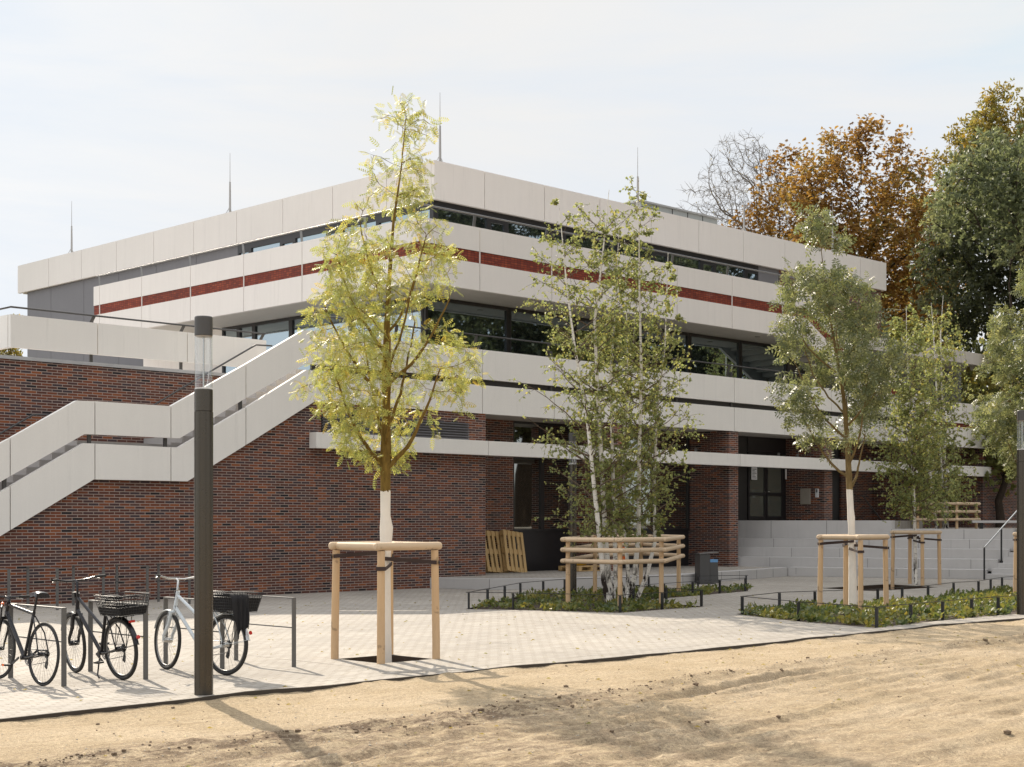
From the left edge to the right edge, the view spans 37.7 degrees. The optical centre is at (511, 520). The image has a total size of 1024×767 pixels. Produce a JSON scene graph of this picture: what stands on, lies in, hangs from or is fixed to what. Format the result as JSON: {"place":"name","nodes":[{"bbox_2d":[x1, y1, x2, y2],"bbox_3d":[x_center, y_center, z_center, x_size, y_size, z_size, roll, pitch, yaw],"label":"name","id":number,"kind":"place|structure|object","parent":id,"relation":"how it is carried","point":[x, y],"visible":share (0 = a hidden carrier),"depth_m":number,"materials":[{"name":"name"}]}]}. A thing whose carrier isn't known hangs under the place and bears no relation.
{"place":"outdoors","nodes":[
{"label":"outdoors","id":0,"kind":"place"},
{"bbox_2d":[0,619,1023,766],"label":"sandy ground","id":1,"kind":"structure","parent":0,"point":[849,736],"depth_m":13.68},
{"bbox_2d":[0,631,1023,766],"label":"soil clods","id":2,"kind":"object","parent":1,"relation":"on","point":[1007,732],"visible":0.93,"depth_m":13.58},
{"bbox_2d":[1,641,1023,766],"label":"pebbles","id":3,"kind":"object","parent":1,"relation":"on","point":[574,711],"visible":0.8,"depth_m":14.05,"materials":[{"name":"stone"}]},
{"bbox_2d":[0,571,1023,718],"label":"plaza paving","id":4,"kind":"structure","parent":0,"point":[551,642],"depth_m":22.61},
{"bbox_2d":[0,568,9,600],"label":"bicycle stand","id":5,"kind":"object","parent":4,"relation":"on","point":[8,582],"visible":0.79,"depth_m":28.55,"materials":[{"name":"grey metal"}]},
{"bbox_2d":[0,591,59,685],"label":"bicycle","id":6,"kind":"object","parent":4,"relation":"on","point":[30,656],"visible":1,"depth_m":16.06,"materials":[{"name":"metal"}]},
{"bbox_2d":[8,603,66,685],"bbox_3d":[-5.155,1.360,16.251,0.055,0.880,1.215,0,0,-45],"label":"bicycle stand","id":7,"kind":"object","parent":4,"relation":"on","point":[63,641],"visible":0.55,"depth_m":15.84,"materials":[{"name":"grey metal"}]},
{"bbox_2d":[26,566,58,609],"bbox_3d":[-9.305,1.360,29.693,0.055,0.880,1.215,0,0,-45],"label":"bicycle stand","id":8,"kind":"object","parent":4,"relation":"on","point":[28,584],"visible":0.82,"depth_m":29.63,"materials":[{"name":"grey metal"}]},
{"bbox_2d":[72,565,104,606],"bbox_3d":[-8.596,1.360,30.399,0.055,0.880,1.215,0,0,-45],"label":"bicycle stand","id":9,"kind":"object","parent":4,"relation":"on","point":[73,583],"visible":0.82,"depth_m":30.47,"materials":[{"name":"grey metal"}]},
{"bbox_2d":[51,574,150,679],"bbox_3d":[-4.670,1.192,16.761,0.638,1.120,1.802,-6,4,-45],"label":"bicycle","id":10,"kind":"object","parent":4,"relation":"on","point":[117,613],"visible":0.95,"depth_m":16.53,"materials":[{"name":"metal"}]},
{"bbox_2d":[0,355,226,442],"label":"terrace wall","id":11,"kind":"structure","parent":4,"relation":"on","point":[29,386],"depth_m":33.96,"materials":[{"name":"brick"}]},
{"bbox_2d":[0,306,265,369],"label":"terrace parapet","id":12,"kind":"structure","parent":11,"relation":"on","point":[91,339],"depth_m":34.88,"materials":[{"name":"concrete"}]},
{"bbox_2d":[88,600,147,678],"bbox_3d":[-4.461,1.360,16.943,0.055,0.880,1.215,0,0,-45],"label":"bicycle stand","id":13,"kind":"object","parent":4,"relation":"on","point":[145,644],"visible":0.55,"depth_m":16.63,"materials":[{"name":"grey metal"}]},
{"bbox_2d":[116,564,148,605],"bbox_3d":[-7.888,1.360,31.105,0.055,0.880,1.215,0,0,-45],"label":"bicycle stand","id":14,"kind":"object","parent":4,"relation":"on","point":[147,579],"visible":0.82,"depth_m":30.76,"materials":[{"name":"grey metal"}]},
{"bbox_2d":[157,563,190,603],"bbox_3d":[-7.180,1.360,31.811,0.055,0.880,1.215,0,0,-45],"label":"bicycle stand","id":15,"kind":"object","parent":4,"relation":"on","point":[159,580],"visible":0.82,"depth_m":31.71,"materials":[{"name":"grey metal"}]},
{"bbox_2d":[163,597,224,669],"bbox_3d":[-3.753,1.360,17.649,0.055,0.880,1.215,0,0,-45],"label":"bicycle stand","id":16,"kind":"object","parent":4,"relation":"on","point":[165,607],"visible":0.46,"depth_m":17.93,"materials":[{"name":"grey metal"}]},
{"bbox_2d":[0,330,404,605],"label":"outdoor staircase","id":17,"kind":"structure","parent":4,"relation":"on","point":[67,502],"depth_m":33.27,"materials":[{"name":"brick"}]},
{"bbox_2d":[194,316,212,695],"bbox_3d":[-3.104,-0.140,15.076,0.188,3.820,0.189,0,0,0],"label":"column lamp","id":18,"kind":"object","parent":4,"relation":"on","point":[203,537],"visible":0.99,"depth_m":15.00,"materials":[{"name":"metal"}]},
{"bbox_2d":[154,574,262,674],"bbox_3d":[-3.641,1.188,17.235,1.790,1.121,0.623,0,-3,37],"label":"bicycle","id":19,"kind":"object","parent":4,"relation":"on","point":[222,602],"visible":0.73,"depth_m":17.05,"materials":[{"name":"metal"}]},
{"bbox_2d":[223,593,249,639],"bbox_3d":[-3.042,1.062,16.652,0.240,0.507,0.237,0,0,-45],"label":"jacket","id":20,"kind":"object","parent":19,"relation":"hanging from","point":[240,606],"visible":1,"depth_m":16.59,"materials":[{"name":"fabric"}]},
{"bbox_2d":[234,595,295,666],"bbox_3d":[-3.031,1.360,18.340,0.055,0.880,1.215,0,0,-45],"label":"bicycle stand","id":21,"kind":"object","parent":4,"relation":"on","point":[293,627],"visible":0.52,"depth_m":17.92,"materials":[{"name":"grey metal"}]},
{"bbox_2d":[328,541,441,663],"bbox_3d":[-1.600,1.085,18.950,1.084,1.630,1.050,0,0,-45],"label":"tree guard","id":22,"kind":"object","parent":4,"relation":"on","point":[378,548],"visible":0.91,"depth_m":18.89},
{"bbox_2d":[343,655,428,662],"bbox_3d":[-1.600,1.796,18.950,0.860,0.089,0.860,0,0,-45],"label":"tree pit","id":23,"kind":"object","parent":4,"relation":"in","point":[395,658],"visible":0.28,"depth_m":19.31,"materials":[{"name":"soil"}]},
{"bbox_2d":[289,87,491,662],"bbox_3d":[-1.548,-1.833,19.028,2.496,7.346,2.096,0,0,-33],"label":"golden tree","id":24,"kind":"object","parent":23,"relation":"on","point":[385,461],"visible":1,"depth_m":18.89,"materials":[{"name":"yellow plant"}]},
{"bbox_2d":[0,618,1023,721],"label":"edging strip","id":25,"kind":"object","parent":4,"relation":"on","point":[180,701],"visible":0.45,"depth_m":16.01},
{"bbox_2d":[18,160,1016,592],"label":"school building","id":26,"kind":"structure","parent":4,"relation":"on","point":[462,486],"depth_m":47.01,"materials":[{"name":"white concrete"}]},
{"bbox_2d":[222,326,237,372],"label":"window","id":27,"kind":"structure","parent":26,"relation":"in","point":[225,369],"depth_m":47.83,"materials":[{"name":"clear glass"}]},
{"bbox_2d":[238,243,249,254],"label":"window","id":28,"kind":"structure","parent":26,"relation":"in","point":[246,246],"depth_m":54.12,"materials":[{"name":"grey glass"}]},
{"bbox_2d":[238,323,252,338],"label":"window","id":29,"kind":"structure","parent":26,"relation":"in","point":[246,327],"depth_m":47.17,"materials":[{"name":"clear glass"}]},
{"bbox_2d":[250,236,280,252],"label":"window","id":30,"kind":"structure","parent":26,"relation":"in","point":[273,242],"depth_m":53.25,"materials":[{"name":"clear glass"}]},
{"bbox_2d":[253,317,289,350],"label":"window","id":31,"kind":"structure","parent":26,"relation":"in","point":[277,330],"depth_m":46.15,"materials":[{"name":"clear glass"}]},
{"bbox_2d":[281,233,293,245],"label":"window","id":32,"kind":"structure","parent":26,"relation":"in","point":[286,239],"depth_m":52.29,"materials":[{"name":"grey glass"}]},
{"bbox_2d":[294,225,326,242],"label":"window","id":33,"kind":"structure","parent":26,"relation":"in","point":[314,233],"depth_m":51.35,"materials":[{"name":"clear glass"}]},
{"bbox_2d":[290,308,349,369],"bbox_3d":[-5.673,-4.850,44.480,0.100,2.640,2.880,0,0,-45],"label":"window","id":34,"kind":"structure","parent":26,"relation":"in","point":[294,321],"depth_m":44.77,"materials":[{"name":"clear glass"}]},
{"bbox_2d":[327,222,340,235],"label":"window","id":35,"kind":"structure","parent":26,"relation":"in","point":[334,225],"depth_m":50.49,"materials":[{"name":"grey glass"}]},
{"bbox_2d":[341,214,376,231],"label":"window","id":36,"kind":"structure","parent":26,"relation":"in","point":[370,222],"depth_m":49.41,"materials":[{"name":"clear glass"}]},
{"bbox_2d":[377,211,392,224],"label":"window","id":37,"kind":"structure","parent":26,"relation":"in","point":[381,219],"depth_m":48.61,"materials":[{"name":"grey glass"}]},
{"bbox_2d":[350,296,422,342],"bbox_3d":[-3.538,-4.850,42.337,0.100,2.640,3.170,0,0,-45],"label":"window","id":38,"kind":"structure","parent":26,"relation":"in","point":[409,322],"depth_m":41.74,"materials":[{"name":"clear glass"}]},
{"bbox_2d":[395,201,430,220],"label":"window","id":39,"kind":"structure","parent":26,"relation":"in","point":[423,207],"depth_m":47.46,"materials":[{"name":"clear glass"}]},
{"bbox_2d":[436,201,488,228],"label":"window","id":40,"kind":"structure","parent":26,"relation":"in","point":[452,216],"depth_m":47.81,"materials":[{"name":"black glass"}]},
{"bbox_2d":[423,296,508,352],"bbox_3d":[-1.265,-4.850,42.294,3.220,2.640,0.100,0,0,-45],"label":"window","id":41,"kind":"structure","parent":26,"relation":"in","point":[468,317],"depth_m":42.42,"materials":[{"name":"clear glass"}]},
{"bbox_2d":[489,211,506,232],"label":"window","id":42,"kind":"structure","parent":26,"relation":"in","point":[496,225],"depth_m":48.90,"materials":[{"name":"black glass"}]},
{"bbox_2d":[507,215,547,239],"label":"window","id":43,"kind":"structure","parent":26,"relation":"in","point":[512,228],"depth_m":49.86,"materials":[{"name":"black glass"}]},
{"bbox_2d":[513,457,542,531],"bbox_3d":[0.424,-0.775,43.667,1.250,2.190,0.100,0,0,-45],"label":"window","id":44,"kind":"structure","parent":26,"relation":"in","point":[527,472],"depth_m":43.70,"materials":[{"name":"clear glass"}]},
{"bbox_2d":[513,421,542,443],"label":"window","id":45,"kind":"structure","parent":26,"relation":"in","point":[523,432],"depth_m":43.67,"materials":[{"name":"black glass"}]},
{"bbox_2d":[509,307,573,359],"bbox_3d":[0.871,-4.850,44.423,2.770,2.640,0.100,0,0,-45],"label":"window","id":46,"kind":"structure","parent":26,"relation":"in","point":[521,326],"depth_m":44.16,"materials":[{"name":"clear glass"}]},
{"bbox_2d":[548,223,564,243],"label":"window","id":47,"kind":"structure","parent":26,"relation":"in","point":[558,236],"depth_m":50.91,"materials":[{"name":"black glass"}]},
{"bbox_2d":[543,458,571,530],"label":"window","id":48,"kind":"structure","parent":26,"relation":"in","point":[551,497],"depth_m":44.51,"materials":[{"name":"black glass"}]},
{"bbox_2d":[543,423,571,444],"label":"window","id":49,"kind":"structure","parent":26,"relation":"in","point":[556,427],"depth_m":44.56,"materials":[{"name":"black glass"}]},
{"bbox_2d":[565,227,602,250],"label":"window","id":50,"kind":"structure","parent":26,"relation":"in","point":[586,243],"depth_m":51.88,"materials":[{"name":"black glass"}]},
{"bbox_2d":[574,317,633,365],"bbox_3d":[2.847,-4.850,46.392,2.770,2.640,0.100,0,0,-45],"label":"window","id":51,"kind":"structure","parent":26,"relation":"in","point":[577,326],"depth_m":45.83,"materials":[{"name":"black glass"}]},
{"bbox_2d":[603,236,618,251],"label":"window","id":52,"kind":"structure","parent":26,"relation":"in","point":[608,244],"depth_m":52.80,"materials":[{"name":"black glass"}]},
{"bbox_2d":[619,238,654,260],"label":"window","id":53,"kind":"structure","parent":26,"relation":"in","point":[645,250],"depth_m":53.91,"materials":[{"name":"black glass"}]},
{"bbox_2d":[622,462,652,530],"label":"window","id":54,"kind":"structure","parent":26,"relation":"in","point":[651,518],"depth_m":47.39,"materials":[{"name":"black glass"}]},
{"bbox_2d":[622,428,654,447],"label":"window","id":55,"kind":"structure","parent":26,"relation":"in","point":[633,445],"depth_m":47.15,"materials":[{"name":"black glass"}]},
{"bbox_2d":[655,245,667,262],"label":"window","id":56,"kind":"structure","parent":26,"relation":"in","point":[660,257],"depth_m":54.82,"materials":[{"name":"black glass"}]},
{"bbox_2d":[634,326,689,372],"bbox_3d":[4.823,-4.850,48.362,2.770,2.640,0.100,0,0,-45],"label":"window","id":57,"kind":"structure","parent":26,"relation":"in","point":[685,337],"depth_m":48.76,"materials":[{"name":"black glass"}]},
{"bbox_2d":[656,463,689,530],"bbox_3d":[5.158,-0.775,48.384,1.723,2.190,0.100,0,0,-45],"label":"window","id":58,"kind":"structure","parent":26,"relation":"in","point":[680,518],"depth_m":48.59,"materials":[{"name":"black glass"}]},
{"bbox_2d":[657,431,689,450],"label":"window","id":59,"kind":"structure","parent":26,"relation":"in","point":[684,440],"depth_m":48.63,"materials":[{"name":"black glass"}]},
{"bbox_2d":[668,248,701,269],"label":"window","id":60,"kind":"structure","parent":26,"relation":"in","point":[678,260],"depth_m":55.86,"materials":[{"name":"clear glass"}]},
{"bbox_2d":[702,255,714,271],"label":"window","id":61,"kind":"structure","parent":26,"relation":"in","point":[706,266],"depth_m":56.80,"materials":[{"name":"clear glass"}]},
{"bbox_2d":[690,333,739,377],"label":"window","id":62,"kind":"structure","parent":26,"relation":"in","point":[706,348],"depth_m":50.33,"materials":[{"name":"clear glass"}]},
{"bbox_2d":[715,257,745,277],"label":"window","id":63,"kind":"structure","parent":26,"relation":"in","point":[719,268],"depth_m":57.82,"materials":[{"name":"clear glass"}]},
{"bbox_2d":[746,263,757,280],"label":"window","id":64,"kind":"structure","parent":26,"relation":"in","point":[750,274],"depth_m":58.73,"materials":[{"name":"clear glass"}]},
{"bbox_2d":[747,452,766,519],"bbox_3d":[8.434,-1.175,51.562,1.020,2.350,0.150,0,0,-45],"label":"door","id":65,"kind":"structure","parent":26,"relation":"in","point":[756,476],"depth_m":51.56,"materials":[{"name":"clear glass"}]},
{"bbox_2d":[740,340,787,383],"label":"window","id":66,"kind":"structure","parent":26,"relation":"in","point":[752,354],"depth_m":52.13,"materials":[{"name":"clear glass"}]},
{"bbox_2d":[766,453,782,519],"bbox_3d":[9.171,-1.175,52.297,1.020,2.350,0.150,0,0,-45],"label":"door","id":67,"kind":"structure","parent":26,"relation":"in","point":[774,476],"depth_m":52.34,"materials":[{"name":"black glass"}]},
{"bbox_2d":[430,566,787,589],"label":"stone platform","id":68,"kind":"structure","parent":4,"relation":"on","point":[491,580],"depth_m":40.11,"materials":[{"name":"concrete"}]},
{"bbox_2d":[486,530,508,572],"bbox_3d":[-0.519,0.890,42.255,0.800,1.200,0.144,6,-20,-45],"label":"pallet","id":69,"kind":"object","parent":68,"relation":"on","point":[492,551],"visible":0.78,"depth_m":42.19,"materials":[{"name":"brown wood"}]},
{"bbox_2d":[499,529,526,572],"bbox_3d":[0.040,0.892,42.558,0.800,1.200,0.144,10,-23,-44],"label":"pallet","id":70,"kind":"object","parent":68,"relation":"on","point":[512,551],"visible":0.94,"depth_m":42.48,"materials":[{"name":"brown wood"}]},
{"bbox_2d":[558,565,599,570],"bbox_3d":[2.054,1.390,43.696,1.200,0.144,0.800,0,0,-45],"label":"pallet","id":71,"kind":"object","parent":68,"relation":"on","point":[582,568],"visible":0.56,"depth_m":43.47,"materials":[{"name":"brown wood"}]},
{"bbox_2d":[470,588,747,612],"bbox_3d":[2.517,1.766,34.135,4.728,0.029,11.268,0,0,16],"label":"planting bed","id":72,"kind":"object","parent":4,"relation":"on","point":[562,609],"visible":0.27,"depth_m":30.66,"materials":[{"name":"plant"}]},
{"bbox_2d":[569,433,576,595],"bbox_3d":[1.420,-0.140,35.126,0.188,3.820,0.189,0,0,0],"label":"column lamp","id":73,"kind":"object","parent":72,"relation":"on","point":[573,567],"visible":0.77,"depth_m":35.05,"materials":[{"name":"grey metal"}]},
{"bbox_2d":[507,193,672,602],"bbox_3d":[1.615,-2.624,31.753,3.646,8.834,2.519,0,0,-14],"label":"birch clump","id":74,"kind":"object","parent":72,"relation":"on","point":[599,468],"visible":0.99,"depth_m":31.68,"materials":[{"name":"green plant"}]},
{"bbox_2d":[466,575,746,612],"bbox_3d":[2.548,1.632,34.131,4.603,0.436,11.154,0,0,16],"label":"knee rail","id":75,"kind":"object","parent":72,"relation":"on","point":[664,594],"visible":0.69,"depth_m":31.68,"materials":[{"name":"metal"}]},
{"bbox_2d":[472,583,753,612],"bbox_3d":[2.530,1.697,34.185,4.758,0.349,11.267,0,0,18],"label":"ground cover","id":76,"kind":"object","parent":72,"relation":"on","point":[554,604],"visible":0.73,"depth_m":31.46,"materials":[{"name":"green plant"}]},
{"bbox_2d":[560,534,684,603],"bbox_3d":[2.658,1.094,33.696,2.224,1.512,7.932,0,0,11],"label":"birch guard","id":77,"kind":"object","parent":72,"relation":"on","point":[660,548],"visible":0.84,"depth_m":30.65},
{"bbox_2d":[578,176,706,600],"bbox_3d":[2.926,-2.804,32.899,2.951,9.212,2.747,0,0,0],"label":"birch clump","id":78,"kind":"object","parent":72,"relation":"on","point":[645,451],"visible":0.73,"depth_m":32.66,"materials":[{"name":"green plant"}]},
{"bbox_2d":[694,552,718,583],"bbox_3d":[5.369,1.308,41.408,0.560,0.885,0.440,0,0,-14],"label":"litter bin","id":79,"kind":"object","parent":4,"relation":"on","point":[706,567],"visible":0.94,"depth_m":41.22,"materials":[{"name":"grey metal"}]},
{"bbox_2d":[738,520,1015,578],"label":"seating steps","id":80,"kind":"structure","parent":4,"relation":"on","point":[792,545],"depth_m":47.49,"materials":[{"name":"concrete"}]},
{"bbox_2d":[739,593,1016,627],"bbox_3d":[10.526,1.766,32.337,4.424,0.029,18.022,0,0,41],"label":"planting bed","id":81,"kind":"object","parent":4,"relation":"on","point":[837,622],"visible":0.17,"depth_m":26.68,"materials":[{"name":"plant"}]},
{"bbox_2d":[763,200,914,612],"bbox_3d":[6.194,-2.192,29.023,2.773,7.946,3.217,0,0,0],"label":"ash tree","id":82,"kind":"object","parent":81,"relation":"on","point":[855,352],"visible":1,"depth_m":28.73,"materials":[{"name":"green plant"}]},
{"bbox_2d":[816,534,889,611],"bbox_3d":[6.600,1.085,29.000,1.084,1.630,1.050,0,0,-45],"label":"tree guard","id":83,"kind":"object","parent":81,"relation":"on","point":[847,539],"visible":0.87,"depth_m":28.95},
{"bbox_2d":[739,584,1016,627],"bbox_3d":[10.439,1.685,32.217,4.531,0.368,17.574,0,0,41],"label":"ground cover","id":84,"kind":"object","parent":81,"relation":"on","point":[811,612],"visible":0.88,"depth_m":28.06,"materials":[{"name":"green plant"}]},
{"bbox_2d":[741,576,1016,627],"bbox_3d":[10.488,1.632,32.366,4.267,0.436,17.869,0,0,41],"label":"knee rail","id":85,"kind":"object","parent":81,"relation":"on","point":[877,597],"visible":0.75,"depth_m":27.90,"materials":[{"name":"metal"}]},
{"bbox_2d":[961,257,1023,479],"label":"ash tree","id":86,"kind":"object","parent":81,"relation":"on","point":[1001,412],"visible":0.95,"depth_m":35.09,"materials":[{"name":"green plant"}]},
{"bbox_2d":[1013,532,1016,593],"bbox_3d":[12.430,1.085,35.100,1.084,1.630,1.050,0,0,-45],"label":"tree guard","id":87,"kind":"object","parent":81,"relation":"on","point":[1015,565],"visible":0.66,"depth_m":35.06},
{"bbox_2d":[827,584,932,590],"bbox_3d":[9.623,1.810,39.154,3.829,0.119,1.952,0,0,-45],"label":"tree pit","id":88,"kind":"object","parent":4,"relation":"in","point":[873,587],"visible":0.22,"depth_m":40.50,"materials":[{"name":"soil"}]},
{"bbox_2d":[857,304,967,584],"bbox_3d":[10.958,-2.031,40.800,3.082,7.804,2.888,0,0,0],"label":"birch tree","id":89,"kind":"object","parent":4,"relation":"on","point":[904,419],"visible":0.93,"depth_m":40.67,"materials":[{"name":"green plant"}]},
{"bbox_2d":[890,530,941,588],"bbox_3d":[11.000,1.085,40.800,1.084,1.630,1.050,0,0,-45],"label":"tree guard","id":90,"kind":"object","parent":4,"relation":"on","point":[910,535],"visible":0.91,"depth_m":40.75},
{"bbox_2d":[986,552,1013,579],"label":"walking steps","id":91,"kind":"structure","parent":4,"relation":"on","point":[1004,570],"depth_m":44.83,"materials":[{"name":"concrete"}]},
{"bbox_2d":[983,510,1016,579],"bbox_3d":[14.879,0.663,45.471,0.056,2.174,2.927,0,0,39],"label":"stair handrail","id":92,"kind":"object","parent":4,"relation":"on","point":[1000,529],"visible":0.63,"depth_m":45.32,"materials":[{"name":"metal"}]},
{"bbox_2d":[1017,410,1023,614],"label":"column lamp","id":93,"kind":"object","parent":4,"relation":"on","point":[1020,527],"visible":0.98,"depth_m":27.83,"materials":[{"name":"grey metal"}]},
{"bbox_2d":[0,589,1023,766],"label":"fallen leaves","id":94,"kind":"object","parent":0,"point":[496,677],"visible":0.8,"depth_m":18.78,"materials":[{"name":"brown plant"}]},
{"bbox_2d":[0,0,1023,393],"label":"sky","id":95,"kind":"structure","parent":0,"point":[141,115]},
{"bbox_2d":[895,521,1016,551],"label":"terrace","id":96,"kind":"structure","parent":0,"point":[906,524],"depth_m":51.70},
{"bbox_2d":[904,302,984,528],"bbox_3d":[14.946,-3.546,51.780,2.721,8.610,2.871,0,0,0],"label":"birch tree","id":97,"kind":"object","parent":96,"relation":"on","point":[941,481],"visible":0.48,"depth_m":51.51,"materials":[{"name":"green plant"}]},
{"bbox_2d":[916,502,980,528],"bbox_3d":[14.948,0.060,51.499,1.813,1.380,1.523,0,0,40],"label":"birch guard","id":98,"kind":"object","parent":96,"relation":"on","point":[956,519],"visible":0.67,"depth_m":50.95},
{"bbox_2d":[971,520,1016,528],"bbox_3d":[16.847,0.138,50.476,2.600,0.280,0.800,0,0,14],"label":"terrace table","id":99,"kind":"object","parent":96,"relation":"on","point":[980,522],"visible":1,"depth_m":50.28,"materials":[{"name":"concrete"}]},
{"bbox_3d":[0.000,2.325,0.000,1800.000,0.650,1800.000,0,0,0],"label":"terrain","id":100,"kind":"structure","parent":0,"visible":0},
{"bbox_2d":[0,313,22,355],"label":"yellowing tree","id":101,"kind":"object","parent":100,"relation":"on","point":[14,351],"visible":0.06,"depth_m":95.38,"materials":[{"name":"yellow plant"}]},
{"bbox_2d":[676,128,791,238],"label":"bare tree","id":102,"kind":"object","parent":100,"relation":"on","point":[760,155],"visible":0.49,"depth_m":89.77,"materials":[{"name":"grey plant"}]},
{"bbox_2d":[721,137,833,242],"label":"chestnut tree","id":103,"kind":"object","parent":100,"relation":"on","point":[757,215],"visible":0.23,"depth_m":85.60,"materials":[{"name":"orange plant"}]},
{"bbox_2d":[773,113,965,338],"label":"chestnut tree","id":104,"kind":"object","parent":100,"relation":"on","point":[873,240],"visible":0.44,"depth_m":81.20,"materials":[{"name":"orange plant"}]},
{"bbox_2d":[882,192,986,352],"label":"dark tree","id":105,"kind":"object","parent":100,"relation":"on","point":[975,344],"depth_m":95.38,"materials":[{"name":"green plant"}]},
{"bbox_2d":[881,314,995,403],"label":"olive tree","id":106,"kind":"object","parent":100,"relation":"on","point":[971,373],"visible":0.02,"depth_m":65.38,"materials":[{"name":"green plant"}]},
{"bbox_2d":[905,130,1023,429],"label":"dark tree","id":107,"kind":"object","parent":100,"relation":"on","point":[972,268],"visible":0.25,"depth_m":70.93,"materials":[{"name":"green plant"}]},
{"bbox_2d":[918,123,1023,400],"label":"pale tree","id":108,"kind":"object","parent":100,"relation":"on","point":[1013,201],"visible":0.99,"depth_m":65.75,"materials":[{"name":"green plant"}]},
{"bbox_2d":[926,78,1023,322],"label":"yellowing tree","id":109,"kind":"object","parent":100,"relation":"on","point":[994,112],"visible":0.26,"depth_m":91.30,"materials":[{"name":"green plant"}]},
{"bbox_2d":[954,327,1023,562],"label":"olive tree","id":110,"kind":"object","parent":100,"relation":"on","point":[1001,493],"visible":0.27,"depth_m":59.86,"materials":[{"name":"green plant"}]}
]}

